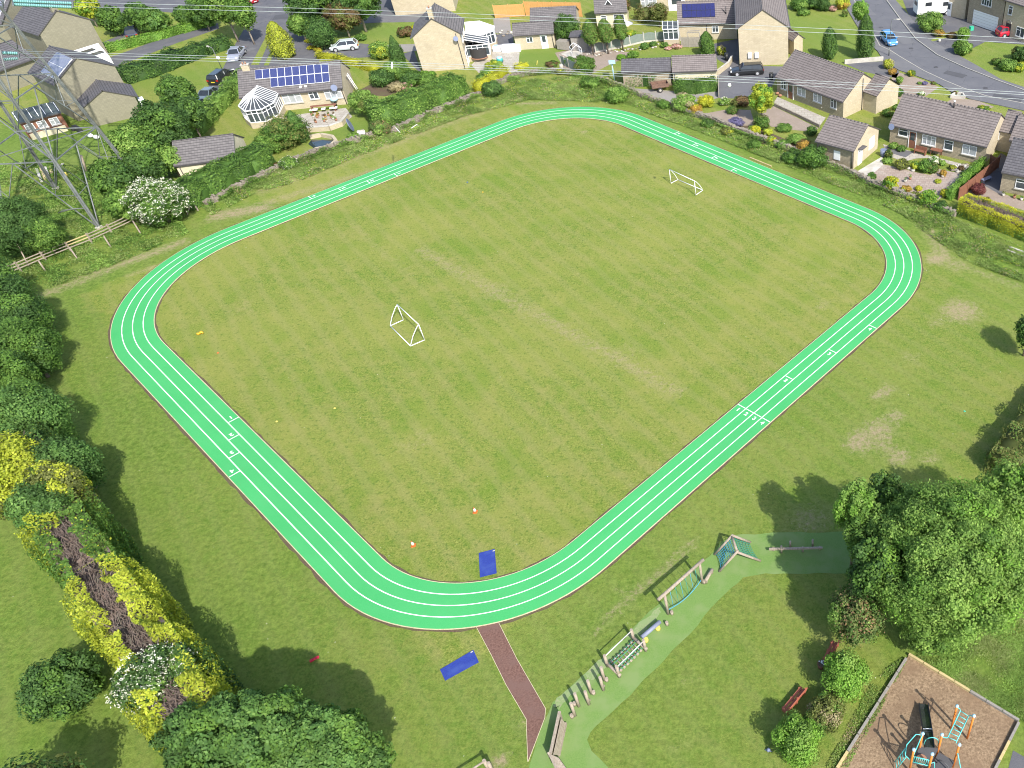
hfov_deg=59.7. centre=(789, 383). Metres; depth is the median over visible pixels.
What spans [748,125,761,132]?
shrub
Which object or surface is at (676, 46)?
shrub
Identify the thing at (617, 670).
log bridge
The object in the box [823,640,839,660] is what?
bench
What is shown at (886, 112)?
shrub
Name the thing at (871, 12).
road patch
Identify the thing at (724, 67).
garden wall
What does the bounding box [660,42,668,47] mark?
shrub
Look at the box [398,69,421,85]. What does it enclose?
shrub
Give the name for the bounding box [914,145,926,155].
garden bench
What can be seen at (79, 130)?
garden cart
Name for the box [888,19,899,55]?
street lamp
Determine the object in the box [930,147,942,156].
garden table
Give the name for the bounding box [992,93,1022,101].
road patch
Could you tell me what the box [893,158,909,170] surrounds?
shrub
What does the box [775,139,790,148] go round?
shrub
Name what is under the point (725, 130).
shrub
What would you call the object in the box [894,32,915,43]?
road patch
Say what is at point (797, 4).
shrub
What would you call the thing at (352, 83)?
fence
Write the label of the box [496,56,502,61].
parasol
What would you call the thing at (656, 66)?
garage
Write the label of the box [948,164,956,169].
shrub
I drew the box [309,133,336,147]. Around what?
pond wall
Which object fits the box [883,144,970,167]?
path
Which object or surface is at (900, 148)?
shrub
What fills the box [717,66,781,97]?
drive
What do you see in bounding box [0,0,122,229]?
pylon
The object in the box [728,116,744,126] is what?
shrub
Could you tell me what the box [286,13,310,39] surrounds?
tree
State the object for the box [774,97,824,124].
patio
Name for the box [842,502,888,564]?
tree
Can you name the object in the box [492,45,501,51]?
storage box
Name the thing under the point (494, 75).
hedge
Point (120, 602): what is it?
hedge
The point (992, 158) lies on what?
garden gate
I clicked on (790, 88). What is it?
door
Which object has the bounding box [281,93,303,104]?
window
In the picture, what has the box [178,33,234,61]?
hedge
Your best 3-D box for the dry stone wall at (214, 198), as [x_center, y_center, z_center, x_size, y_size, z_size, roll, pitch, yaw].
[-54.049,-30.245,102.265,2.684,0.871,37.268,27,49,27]
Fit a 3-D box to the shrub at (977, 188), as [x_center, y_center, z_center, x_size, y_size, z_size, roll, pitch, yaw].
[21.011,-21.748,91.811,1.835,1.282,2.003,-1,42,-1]
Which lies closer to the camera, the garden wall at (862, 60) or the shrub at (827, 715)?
the shrub at (827, 715)
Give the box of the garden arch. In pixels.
[569,43,581,54]
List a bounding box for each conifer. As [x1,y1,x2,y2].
[265,21,295,59]
[287,110,309,142]
[388,35,405,63]
[580,19,598,54]
[596,18,613,53]
[612,15,627,50]
[698,31,714,53]
[820,27,837,59]
[855,13,875,57]
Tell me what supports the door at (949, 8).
in the house at (957, 8)
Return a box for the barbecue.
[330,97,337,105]
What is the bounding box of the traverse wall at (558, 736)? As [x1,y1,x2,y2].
[547,711,566,767]
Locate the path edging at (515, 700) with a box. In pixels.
[476,624,545,761]
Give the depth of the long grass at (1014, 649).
49.58 m
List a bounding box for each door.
[465,47,469,65]
[540,35,548,48]
[668,0,684,10]
[787,83,793,99]
[857,150,862,165]
[908,131,916,148]
[947,2,951,15]
[972,9,998,31]
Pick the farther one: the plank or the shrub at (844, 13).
the shrub at (844, 13)
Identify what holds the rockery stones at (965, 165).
on the ground at (606, 314)
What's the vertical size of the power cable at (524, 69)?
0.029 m
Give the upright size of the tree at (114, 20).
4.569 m
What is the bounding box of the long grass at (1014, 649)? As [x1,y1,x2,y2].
[916,602,1023,721]
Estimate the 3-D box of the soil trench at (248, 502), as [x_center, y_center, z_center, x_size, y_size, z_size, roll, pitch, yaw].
[-25.177,-10.965,81.170,64.853,0.001,62.911,29,50,29]
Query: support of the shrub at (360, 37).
on the ground at (606, 314)
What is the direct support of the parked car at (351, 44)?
on the drive at (361, 51)
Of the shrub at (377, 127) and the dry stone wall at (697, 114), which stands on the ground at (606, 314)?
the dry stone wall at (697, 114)
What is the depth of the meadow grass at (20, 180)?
87.26 m
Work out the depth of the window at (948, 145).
97.90 m
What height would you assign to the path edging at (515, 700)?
0.040 m
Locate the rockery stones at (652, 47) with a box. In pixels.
[583,43,658,55]
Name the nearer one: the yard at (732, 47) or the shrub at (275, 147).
the shrub at (275, 147)
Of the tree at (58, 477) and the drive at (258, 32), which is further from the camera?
the drive at (258, 32)
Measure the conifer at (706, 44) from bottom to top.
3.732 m
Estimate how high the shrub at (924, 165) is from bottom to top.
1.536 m
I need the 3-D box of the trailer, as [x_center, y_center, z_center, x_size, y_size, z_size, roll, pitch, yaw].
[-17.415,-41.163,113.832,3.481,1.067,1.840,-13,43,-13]
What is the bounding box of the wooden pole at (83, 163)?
[80,155,86,171]
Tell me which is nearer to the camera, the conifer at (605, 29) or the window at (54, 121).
the window at (54, 121)
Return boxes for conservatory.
[238,85,285,128]
[464,21,497,48]
[464,33,491,61]
[662,21,679,44]
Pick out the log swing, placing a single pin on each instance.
(486, 764)
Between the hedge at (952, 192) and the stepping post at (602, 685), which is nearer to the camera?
the stepping post at (602, 685)
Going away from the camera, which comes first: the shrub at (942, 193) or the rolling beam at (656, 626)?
the rolling beam at (656, 626)
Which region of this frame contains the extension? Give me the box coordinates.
[74,43,113,63]
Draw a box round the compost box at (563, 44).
[556,38,571,49]
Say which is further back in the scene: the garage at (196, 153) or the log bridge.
the garage at (196, 153)
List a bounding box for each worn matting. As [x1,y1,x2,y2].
[553,681,584,709]
[582,656,610,679]
[622,607,660,640]
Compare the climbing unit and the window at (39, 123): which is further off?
the window at (39, 123)
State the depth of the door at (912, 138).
99.76 m
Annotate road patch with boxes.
[272,13,292,19]
[867,6,875,14]
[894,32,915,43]
[944,70,966,77]
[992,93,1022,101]
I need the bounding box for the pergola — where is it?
[687,30,699,42]
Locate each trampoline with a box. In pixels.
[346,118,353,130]
[469,43,487,59]
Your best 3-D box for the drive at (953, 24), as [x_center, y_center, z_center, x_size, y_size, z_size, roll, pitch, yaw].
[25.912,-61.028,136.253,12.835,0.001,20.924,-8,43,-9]
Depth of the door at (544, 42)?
125.46 m
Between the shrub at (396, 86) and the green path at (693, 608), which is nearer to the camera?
the green path at (693, 608)
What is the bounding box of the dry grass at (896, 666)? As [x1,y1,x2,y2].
[827,658,905,767]
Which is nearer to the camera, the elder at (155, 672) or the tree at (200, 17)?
the elder at (155, 672)
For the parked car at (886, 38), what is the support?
on the road at (920, 55)
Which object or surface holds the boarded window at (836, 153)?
in the garage at (851, 144)
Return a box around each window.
[23,123,37,132]
[36,120,49,128]
[48,116,61,126]
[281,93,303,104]
[308,92,320,100]
[323,89,343,99]
[526,36,532,42]
[613,14,624,19]
[641,0,656,6]
[712,25,718,32]
[780,82,786,90]
[797,87,805,98]
[813,93,821,104]
[830,99,836,109]
[834,150,839,160]
[868,135,874,150]
[897,128,908,137]
[921,134,935,147]
[942,140,953,151]
[961,144,976,157]
[981,0,991,7]
[1007,5,1012,15]
[1014,178,1023,190]
[1015,26,1023,37]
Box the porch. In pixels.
[788,28,804,53]
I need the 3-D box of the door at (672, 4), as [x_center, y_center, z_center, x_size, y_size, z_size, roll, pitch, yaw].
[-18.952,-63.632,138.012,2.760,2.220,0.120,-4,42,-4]
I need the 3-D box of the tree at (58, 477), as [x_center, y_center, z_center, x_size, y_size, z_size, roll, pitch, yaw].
[-48.261,7.974,55.133,3.538,7.015,3.633,-1,42,0]
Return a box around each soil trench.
[108,106,923,631]
[155,118,885,582]
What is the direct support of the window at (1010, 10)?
in the house at (1013, 20)
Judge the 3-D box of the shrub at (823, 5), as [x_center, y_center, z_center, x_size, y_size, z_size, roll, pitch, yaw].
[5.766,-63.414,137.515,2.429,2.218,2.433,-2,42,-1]
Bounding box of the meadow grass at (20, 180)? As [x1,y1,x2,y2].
[0,156,189,288]
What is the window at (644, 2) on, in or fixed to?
in the house at (671, 5)
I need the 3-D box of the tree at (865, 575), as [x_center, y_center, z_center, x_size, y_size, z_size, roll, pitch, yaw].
[4.838,12.074,48.404,3.313,9.215,3.647,-9,43,-10]
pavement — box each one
[847,0,1023,110]
[888,0,1023,88]
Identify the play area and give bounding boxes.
[840,656,1018,767]
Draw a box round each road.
[37,0,394,23]
[855,0,1023,102]
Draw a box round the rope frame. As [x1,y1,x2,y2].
[657,558,705,614]
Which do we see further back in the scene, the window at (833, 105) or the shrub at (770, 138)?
the window at (833, 105)
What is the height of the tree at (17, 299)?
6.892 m
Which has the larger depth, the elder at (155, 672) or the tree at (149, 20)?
the tree at (149, 20)
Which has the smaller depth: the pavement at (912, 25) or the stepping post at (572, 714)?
the stepping post at (572, 714)
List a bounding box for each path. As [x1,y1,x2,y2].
[364,13,423,22]
[387,44,416,51]
[404,51,420,70]
[477,623,544,759]
[496,34,513,44]
[529,531,857,767]
[858,157,882,174]
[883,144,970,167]
[884,146,912,156]
[1009,751,1023,767]
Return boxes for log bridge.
[603,628,647,677]
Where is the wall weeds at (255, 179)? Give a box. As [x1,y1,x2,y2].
[207,92,482,205]
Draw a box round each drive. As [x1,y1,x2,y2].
[102,33,125,43]
[110,23,218,64]
[208,21,319,86]
[305,43,369,57]
[695,83,718,100]
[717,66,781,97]
[847,61,899,77]
[903,0,990,39]
[933,29,1023,54]
[983,153,1006,193]
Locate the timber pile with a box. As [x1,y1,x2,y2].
[35,163,63,181]
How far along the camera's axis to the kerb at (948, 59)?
121.20 m
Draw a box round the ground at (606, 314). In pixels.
[0,0,1023,767]
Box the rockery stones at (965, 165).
[907,163,968,172]
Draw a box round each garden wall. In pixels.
[717,55,732,75]
[844,56,883,63]
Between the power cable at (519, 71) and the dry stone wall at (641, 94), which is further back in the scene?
the dry stone wall at (641, 94)
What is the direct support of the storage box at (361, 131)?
on the ground at (606, 314)
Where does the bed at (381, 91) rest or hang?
on the ground at (606, 314)
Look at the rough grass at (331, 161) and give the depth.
98.64 m
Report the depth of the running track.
64.86 m
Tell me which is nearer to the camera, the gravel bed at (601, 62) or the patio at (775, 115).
the patio at (775, 115)
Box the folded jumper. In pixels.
[309,655,318,662]
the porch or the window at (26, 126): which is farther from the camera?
the porch
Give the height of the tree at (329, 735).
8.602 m
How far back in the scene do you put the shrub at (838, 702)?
46.87 m
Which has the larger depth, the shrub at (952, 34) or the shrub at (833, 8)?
the shrub at (833, 8)
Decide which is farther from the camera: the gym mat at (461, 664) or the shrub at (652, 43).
the shrub at (652, 43)
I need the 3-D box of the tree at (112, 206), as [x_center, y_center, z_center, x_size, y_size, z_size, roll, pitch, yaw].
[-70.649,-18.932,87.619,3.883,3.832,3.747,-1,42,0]
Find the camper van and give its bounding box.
[913,0,948,14]
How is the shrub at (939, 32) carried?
on the ground at (606, 314)
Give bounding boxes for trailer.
[650,80,671,92]
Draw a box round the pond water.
[309,140,332,147]
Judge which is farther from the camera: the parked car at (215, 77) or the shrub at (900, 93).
the parked car at (215, 77)
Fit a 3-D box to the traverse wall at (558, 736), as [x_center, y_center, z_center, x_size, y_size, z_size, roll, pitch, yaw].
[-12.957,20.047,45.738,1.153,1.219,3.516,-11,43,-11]
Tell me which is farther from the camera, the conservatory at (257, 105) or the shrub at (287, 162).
the conservatory at (257, 105)
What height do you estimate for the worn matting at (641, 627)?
0.001 m
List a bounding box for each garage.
[77,79,143,126]
[172,133,245,175]
[512,20,556,49]
[530,5,580,35]
[621,57,671,86]
[671,54,716,82]
[814,114,880,168]
[1008,113,1023,151]
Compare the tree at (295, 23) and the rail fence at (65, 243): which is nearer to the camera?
the rail fence at (65, 243)
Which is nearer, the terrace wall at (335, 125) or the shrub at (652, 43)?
the terrace wall at (335, 125)
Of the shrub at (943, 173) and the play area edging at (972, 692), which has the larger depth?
the shrub at (943, 173)
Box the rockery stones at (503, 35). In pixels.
[496,30,511,38]
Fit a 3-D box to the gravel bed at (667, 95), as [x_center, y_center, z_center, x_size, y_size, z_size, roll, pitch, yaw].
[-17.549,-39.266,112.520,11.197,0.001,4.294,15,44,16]
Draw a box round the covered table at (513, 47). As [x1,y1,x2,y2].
[501,43,520,51]
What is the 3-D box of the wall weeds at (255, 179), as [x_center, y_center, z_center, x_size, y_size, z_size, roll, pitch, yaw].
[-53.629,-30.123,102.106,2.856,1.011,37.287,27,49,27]
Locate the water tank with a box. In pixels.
[608,60,614,80]
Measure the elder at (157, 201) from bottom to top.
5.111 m
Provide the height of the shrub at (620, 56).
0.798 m
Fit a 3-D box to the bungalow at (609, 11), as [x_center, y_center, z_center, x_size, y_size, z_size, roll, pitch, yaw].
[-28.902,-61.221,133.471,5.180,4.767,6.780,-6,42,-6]
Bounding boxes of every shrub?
[253,134,282,152]
[257,112,312,150]
[277,155,298,170]
[306,45,316,49]
[346,132,358,137]
[354,33,366,40]
[368,40,390,59]
[368,68,395,87]
[368,119,391,135]
[383,58,409,80]
[387,81,402,91]
[396,26,411,37]
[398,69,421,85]
[400,82,411,89]
[418,70,436,81]
[475,73,484,79]
[479,67,493,75]
[481,80,504,97]
[484,59,503,69]
[544,60,558,66]
[554,69,565,74]
[563,56,575,64]
[573,55,595,73]
[580,75,600,88]
[604,85,630,103]
[616,54,626,59]
[627,30,635,35]
[627,50,638,57]
[639,42,648,49]
[649,41,656,46]
[656,99,669,108]
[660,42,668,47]
[670,92,697,111]
[671,43,682,48]
[688,104,702,113]
[697,94,714,107]
[700,118,714,127]
[716,45,725,55]
[718,96,729,105]
[720,127,733,134]
[725,105,739,114]
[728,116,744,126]
[731,95,748,106]
[747,139,761,148]
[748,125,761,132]
[752,114,769,130]
[763,128,772,135]
[766,136,775,144]
[770,709,822,767]
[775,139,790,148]
[776,123,791,132]
[782,147,801,163]
[786,133,806,143]
[789,0,808,9]
[795,138,810,148]
[797,8,809,15]
[797,144,829,168]
[803,709,828,740]
[805,695,844,735]
[806,0,818,8]
[806,125,816,135]
[817,689,847,714]
[818,0,830,11]
[820,647,873,704]
[829,5,837,11]
[835,0,850,9]
[842,9,847,16]
[867,172,876,178]
[881,176,898,189]
[882,108,894,116]
[882,157,892,163]
[883,58,893,68]
[884,148,893,158]
[888,68,896,74]
[888,142,898,148]
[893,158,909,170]
[896,76,903,83]
[897,145,906,151]
[898,88,903,96]
[901,185,911,191]
[906,70,915,76]
[906,191,920,201]
[910,160,918,169]
[914,185,922,190]
[915,11,945,32]
[917,91,925,95]
[917,158,929,173]
[918,189,938,207]
[928,155,940,163]
[928,162,939,173]
[932,29,945,35]
[934,178,941,183]
[934,200,947,210]
[938,169,946,176]
[939,160,945,165]
[940,188,947,196]
[946,32,956,38]
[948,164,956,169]
[952,38,973,55]
[956,27,970,39]
[970,182,986,195]
[977,105,990,110]
[991,58,1001,65]
[998,59,1017,71]
[1011,46,1023,61]
[1015,62,1023,72]
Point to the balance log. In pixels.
(710, 572)
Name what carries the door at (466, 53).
in the house at (438, 38)
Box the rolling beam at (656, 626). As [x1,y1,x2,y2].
[640,620,660,642]
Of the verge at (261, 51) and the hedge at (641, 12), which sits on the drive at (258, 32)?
the verge at (261, 51)
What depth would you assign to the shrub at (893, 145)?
100.13 m
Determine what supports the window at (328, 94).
in the bungalow at (300, 86)
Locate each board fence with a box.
[492,3,524,17]
[523,1,582,16]
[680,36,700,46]
[958,155,1000,199]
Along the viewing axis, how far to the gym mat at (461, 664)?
49.90 m
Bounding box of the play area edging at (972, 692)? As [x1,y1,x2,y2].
[836,653,1019,767]
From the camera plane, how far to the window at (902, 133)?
99.92 m
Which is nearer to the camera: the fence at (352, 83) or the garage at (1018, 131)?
the garage at (1018, 131)
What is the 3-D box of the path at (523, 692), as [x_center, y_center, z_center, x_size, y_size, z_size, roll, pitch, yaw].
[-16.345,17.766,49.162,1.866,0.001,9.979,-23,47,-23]
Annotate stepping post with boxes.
[569,702,576,718]
[572,692,579,707]
[583,690,590,705]
[586,679,595,694]
[598,676,604,690]
[599,666,608,681]
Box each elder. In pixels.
[105,641,196,713]
[120,176,194,226]
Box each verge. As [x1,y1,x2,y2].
[251,39,266,64]
[264,51,271,64]
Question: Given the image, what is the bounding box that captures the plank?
[749,157,771,166]
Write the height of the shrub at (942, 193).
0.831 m
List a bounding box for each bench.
[782,686,807,713]
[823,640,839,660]
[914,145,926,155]
[981,176,991,182]
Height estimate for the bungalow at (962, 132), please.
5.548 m
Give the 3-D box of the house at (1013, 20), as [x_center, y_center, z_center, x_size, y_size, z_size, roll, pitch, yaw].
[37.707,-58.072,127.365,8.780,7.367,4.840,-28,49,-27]
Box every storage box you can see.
[357,130,365,133]
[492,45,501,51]
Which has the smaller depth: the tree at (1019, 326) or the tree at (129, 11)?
the tree at (1019, 326)
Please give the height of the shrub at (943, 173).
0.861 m
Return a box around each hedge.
[1,420,245,752]
[103,21,215,52]
[115,46,192,83]
[171,141,276,210]
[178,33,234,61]
[189,67,241,137]
[314,50,381,70]
[363,71,470,125]
[470,65,510,91]
[512,62,528,69]
[623,75,655,86]
[633,2,667,22]
[672,74,717,94]
[945,156,986,200]
[956,193,1023,242]
[983,401,1023,474]
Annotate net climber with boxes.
[714,534,760,571]
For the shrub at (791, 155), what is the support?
on the ground at (606, 314)
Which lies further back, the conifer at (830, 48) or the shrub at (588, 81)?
the conifer at (830, 48)
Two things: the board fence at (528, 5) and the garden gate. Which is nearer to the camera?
the garden gate
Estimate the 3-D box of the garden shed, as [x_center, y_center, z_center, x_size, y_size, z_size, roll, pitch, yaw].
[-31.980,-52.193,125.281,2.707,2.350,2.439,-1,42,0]
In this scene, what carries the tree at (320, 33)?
on the ground at (606, 314)
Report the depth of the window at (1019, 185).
91.05 m
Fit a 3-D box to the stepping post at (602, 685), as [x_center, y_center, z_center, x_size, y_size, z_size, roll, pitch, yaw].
[-10.994,17.554,48.256,0.258,1.483,0.190,-27,48,-27]
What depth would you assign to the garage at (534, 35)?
124.92 m
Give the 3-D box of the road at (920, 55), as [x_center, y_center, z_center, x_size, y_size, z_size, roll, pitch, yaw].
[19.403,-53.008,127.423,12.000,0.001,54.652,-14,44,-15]
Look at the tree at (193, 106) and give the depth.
99.86 m
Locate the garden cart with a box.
[71,125,82,132]
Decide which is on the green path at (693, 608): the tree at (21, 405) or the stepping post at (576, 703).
the stepping post at (576, 703)
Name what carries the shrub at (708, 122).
on the ground at (606, 314)
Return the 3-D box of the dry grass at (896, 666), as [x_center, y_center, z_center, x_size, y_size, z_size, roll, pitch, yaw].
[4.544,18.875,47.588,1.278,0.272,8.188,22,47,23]
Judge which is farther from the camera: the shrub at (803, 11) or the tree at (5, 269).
the shrub at (803, 11)
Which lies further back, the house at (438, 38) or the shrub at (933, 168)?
the house at (438, 38)
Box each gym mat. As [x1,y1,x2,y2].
[440,650,478,680]
[479,549,496,576]
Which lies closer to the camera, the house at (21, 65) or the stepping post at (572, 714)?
the stepping post at (572, 714)
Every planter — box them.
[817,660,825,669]
[950,92,965,98]
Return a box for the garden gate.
[989,154,997,163]
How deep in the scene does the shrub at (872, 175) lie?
94.05 m
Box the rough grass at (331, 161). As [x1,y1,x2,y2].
[202,76,1023,281]
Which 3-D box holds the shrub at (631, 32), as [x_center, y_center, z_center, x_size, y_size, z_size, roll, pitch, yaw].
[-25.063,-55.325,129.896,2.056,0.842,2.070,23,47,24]
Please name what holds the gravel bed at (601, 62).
on the ground at (606, 314)
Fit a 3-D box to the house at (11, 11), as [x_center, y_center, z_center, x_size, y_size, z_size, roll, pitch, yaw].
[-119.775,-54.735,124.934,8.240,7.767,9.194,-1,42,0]
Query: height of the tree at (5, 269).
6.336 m
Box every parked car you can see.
[124,25,139,37]
[198,87,218,98]
[206,68,233,84]
[226,46,246,60]
[329,38,358,51]
[730,61,763,76]
[880,29,897,45]
[995,25,1009,36]
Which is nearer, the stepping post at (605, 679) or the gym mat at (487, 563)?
the stepping post at (605, 679)
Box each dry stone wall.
[202,91,480,204]
[496,67,690,113]
[690,110,956,216]
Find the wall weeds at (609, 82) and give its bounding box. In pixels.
[496,68,955,218]
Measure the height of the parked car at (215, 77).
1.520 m
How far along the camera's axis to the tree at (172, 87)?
102.84 m
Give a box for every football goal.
[390,304,424,345]
[669,169,702,194]
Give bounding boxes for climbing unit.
[894,702,975,767]
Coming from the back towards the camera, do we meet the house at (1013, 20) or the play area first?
the house at (1013, 20)
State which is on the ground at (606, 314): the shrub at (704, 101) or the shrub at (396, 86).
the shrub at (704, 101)
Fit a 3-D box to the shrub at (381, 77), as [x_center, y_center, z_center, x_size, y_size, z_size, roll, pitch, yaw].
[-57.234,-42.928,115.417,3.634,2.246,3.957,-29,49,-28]
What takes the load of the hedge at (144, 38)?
on the ground at (606, 314)
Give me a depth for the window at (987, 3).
129.03 m
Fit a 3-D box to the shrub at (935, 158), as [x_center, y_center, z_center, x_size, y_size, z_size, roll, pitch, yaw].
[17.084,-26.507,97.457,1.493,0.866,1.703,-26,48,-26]
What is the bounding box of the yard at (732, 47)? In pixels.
[714,39,738,66]
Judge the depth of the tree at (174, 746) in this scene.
40.74 m
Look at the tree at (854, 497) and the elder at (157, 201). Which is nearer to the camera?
the tree at (854, 497)
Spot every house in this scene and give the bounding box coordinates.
[0,0,38,48]
[0,39,37,91]
[8,3,108,60]
[27,45,123,120]
[391,0,457,14]
[410,3,469,71]
[640,0,694,10]
[734,0,790,64]
[947,0,968,18]
[967,0,1005,31]
[1003,0,1023,41]
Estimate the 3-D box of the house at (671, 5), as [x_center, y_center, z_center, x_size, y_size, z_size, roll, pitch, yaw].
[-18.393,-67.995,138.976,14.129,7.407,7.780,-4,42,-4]
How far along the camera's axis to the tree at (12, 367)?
63.52 m
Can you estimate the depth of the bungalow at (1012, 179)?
91.14 m
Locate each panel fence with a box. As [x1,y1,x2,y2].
[559,55,575,69]
[594,30,680,52]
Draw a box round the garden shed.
[569,30,588,50]
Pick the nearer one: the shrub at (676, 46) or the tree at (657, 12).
the shrub at (676, 46)
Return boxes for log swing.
[473,759,492,767]
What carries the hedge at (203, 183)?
on the ground at (606, 314)
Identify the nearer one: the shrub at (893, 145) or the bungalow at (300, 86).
the shrub at (893, 145)
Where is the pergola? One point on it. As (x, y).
(693, 32)
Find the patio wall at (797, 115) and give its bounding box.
[774,103,819,127]
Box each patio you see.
[285,108,351,126]
[472,50,519,72]
[493,17,511,33]
[561,50,583,57]
[760,106,817,130]
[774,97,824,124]
[874,164,961,199]
[967,186,1023,209]
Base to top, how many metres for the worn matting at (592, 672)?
0.001 m
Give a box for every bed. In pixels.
[360,79,422,95]
[555,46,628,73]
[635,88,697,102]
[708,109,753,125]
[720,126,795,149]
[892,73,937,99]
[948,98,993,107]
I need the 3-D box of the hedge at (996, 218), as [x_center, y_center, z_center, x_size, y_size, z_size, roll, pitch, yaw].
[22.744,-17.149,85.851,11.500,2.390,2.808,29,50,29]
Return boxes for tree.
[0,195,55,257]
[0,256,27,289]
[0,274,56,329]
[0,316,63,380]
[0,349,45,388]
[0,377,79,441]
[0,429,40,521]
[2,479,71,531]
[2,749,94,767]
[14,647,106,723]
[15,459,99,507]
[20,214,68,255]
[30,436,108,502]
[71,0,100,26]
[86,157,137,194]
[94,4,128,35]
[101,122,163,161]
[102,188,136,221]
[121,1,145,29]
[121,147,167,182]
[126,99,192,146]
[132,6,172,32]
[148,696,235,767]
[154,73,199,105]
[155,145,181,176]
[169,95,206,136]
[170,5,192,23]
[174,684,320,767]
[184,0,216,30]
[199,0,239,41]
[224,0,257,44]
[273,703,372,767]
[282,0,332,20]
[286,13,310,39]
[302,15,337,49]
[322,0,361,37]
[331,0,381,31]
[347,89,377,114]
[356,729,397,767]
[554,13,580,39]
[626,0,631,12]
[646,2,668,27]
[748,81,773,116]
[827,580,887,650]
[831,477,875,579]
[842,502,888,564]
[846,534,903,604]
[851,0,869,25]
[863,469,911,507]
[871,476,1023,654]
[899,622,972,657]
[970,456,1023,532]
[1013,314,1023,355]
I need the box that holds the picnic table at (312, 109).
[309,103,337,112]
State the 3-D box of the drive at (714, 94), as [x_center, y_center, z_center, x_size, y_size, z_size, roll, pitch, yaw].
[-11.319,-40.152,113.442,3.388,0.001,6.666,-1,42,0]
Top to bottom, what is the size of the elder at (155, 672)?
6.139 m
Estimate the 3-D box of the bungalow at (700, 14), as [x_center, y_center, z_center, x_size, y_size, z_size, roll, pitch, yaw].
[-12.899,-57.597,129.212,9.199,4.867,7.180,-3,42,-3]
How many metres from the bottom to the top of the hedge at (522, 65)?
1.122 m
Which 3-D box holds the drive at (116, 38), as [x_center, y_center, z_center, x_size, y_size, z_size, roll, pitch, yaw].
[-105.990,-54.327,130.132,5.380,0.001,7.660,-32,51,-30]
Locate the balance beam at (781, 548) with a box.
[769,539,822,552]
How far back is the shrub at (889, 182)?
91.91 m
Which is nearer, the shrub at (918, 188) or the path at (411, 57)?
the shrub at (918, 188)
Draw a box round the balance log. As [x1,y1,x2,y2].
[704,568,713,583]
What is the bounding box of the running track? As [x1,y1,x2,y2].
[110,107,921,629]
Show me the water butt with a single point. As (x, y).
(882, 151)
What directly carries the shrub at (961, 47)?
on the ground at (606, 314)
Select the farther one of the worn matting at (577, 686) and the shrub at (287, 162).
the shrub at (287, 162)
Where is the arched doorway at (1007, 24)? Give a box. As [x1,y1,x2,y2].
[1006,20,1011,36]
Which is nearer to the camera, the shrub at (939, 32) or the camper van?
the shrub at (939, 32)
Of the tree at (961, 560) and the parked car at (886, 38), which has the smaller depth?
the tree at (961, 560)
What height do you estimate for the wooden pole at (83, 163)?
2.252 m
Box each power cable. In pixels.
[19,53,1023,94]
[22,57,1023,99]
[24,51,1023,92]
[73,6,1014,42]
[77,2,1023,38]
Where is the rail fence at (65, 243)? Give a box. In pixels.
[8,217,139,271]
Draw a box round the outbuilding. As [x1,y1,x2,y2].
[11,101,68,139]
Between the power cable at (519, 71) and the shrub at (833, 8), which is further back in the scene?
the shrub at (833, 8)
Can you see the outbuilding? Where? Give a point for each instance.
(52, 115)
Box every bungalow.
[237,60,354,109]
[593,0,628,26]
[677,0,736,39]
[774,49,899,117]
[888,93,1022,161]
[999,137,1023,195]
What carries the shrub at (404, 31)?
on the ground at (606, 314)
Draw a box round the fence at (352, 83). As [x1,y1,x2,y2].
[346,73,358,90]
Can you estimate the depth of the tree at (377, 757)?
40.71 m
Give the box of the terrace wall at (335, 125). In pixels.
[306,113,349,131]
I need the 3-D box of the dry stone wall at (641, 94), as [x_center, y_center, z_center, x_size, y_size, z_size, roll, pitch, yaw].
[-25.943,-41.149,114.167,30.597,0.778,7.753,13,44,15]
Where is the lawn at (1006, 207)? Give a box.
[993,202,1023,216]
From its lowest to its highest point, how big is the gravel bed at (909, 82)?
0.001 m
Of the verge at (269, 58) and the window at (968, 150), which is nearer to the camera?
the window at (968, 150)
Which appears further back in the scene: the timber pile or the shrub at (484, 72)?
the shrub at (484, 72)
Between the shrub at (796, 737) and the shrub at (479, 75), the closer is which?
the shrub at (796, 737)
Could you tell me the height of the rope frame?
2.310 m
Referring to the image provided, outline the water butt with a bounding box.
[880,148,886,156]
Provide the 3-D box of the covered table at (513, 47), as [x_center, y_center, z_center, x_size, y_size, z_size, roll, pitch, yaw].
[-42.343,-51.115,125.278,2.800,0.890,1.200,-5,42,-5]
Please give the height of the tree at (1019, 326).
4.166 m
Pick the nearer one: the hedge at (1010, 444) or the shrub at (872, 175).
the hedge at (1010, 444)
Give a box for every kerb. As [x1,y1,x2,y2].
[854,0,1021,102]
[886,0,1023,90]
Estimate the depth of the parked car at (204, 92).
111.69 m
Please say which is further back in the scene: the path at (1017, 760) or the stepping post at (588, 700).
the stepping post at (588, 700)
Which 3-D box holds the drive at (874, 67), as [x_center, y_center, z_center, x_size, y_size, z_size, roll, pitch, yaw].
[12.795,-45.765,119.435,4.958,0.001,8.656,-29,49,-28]

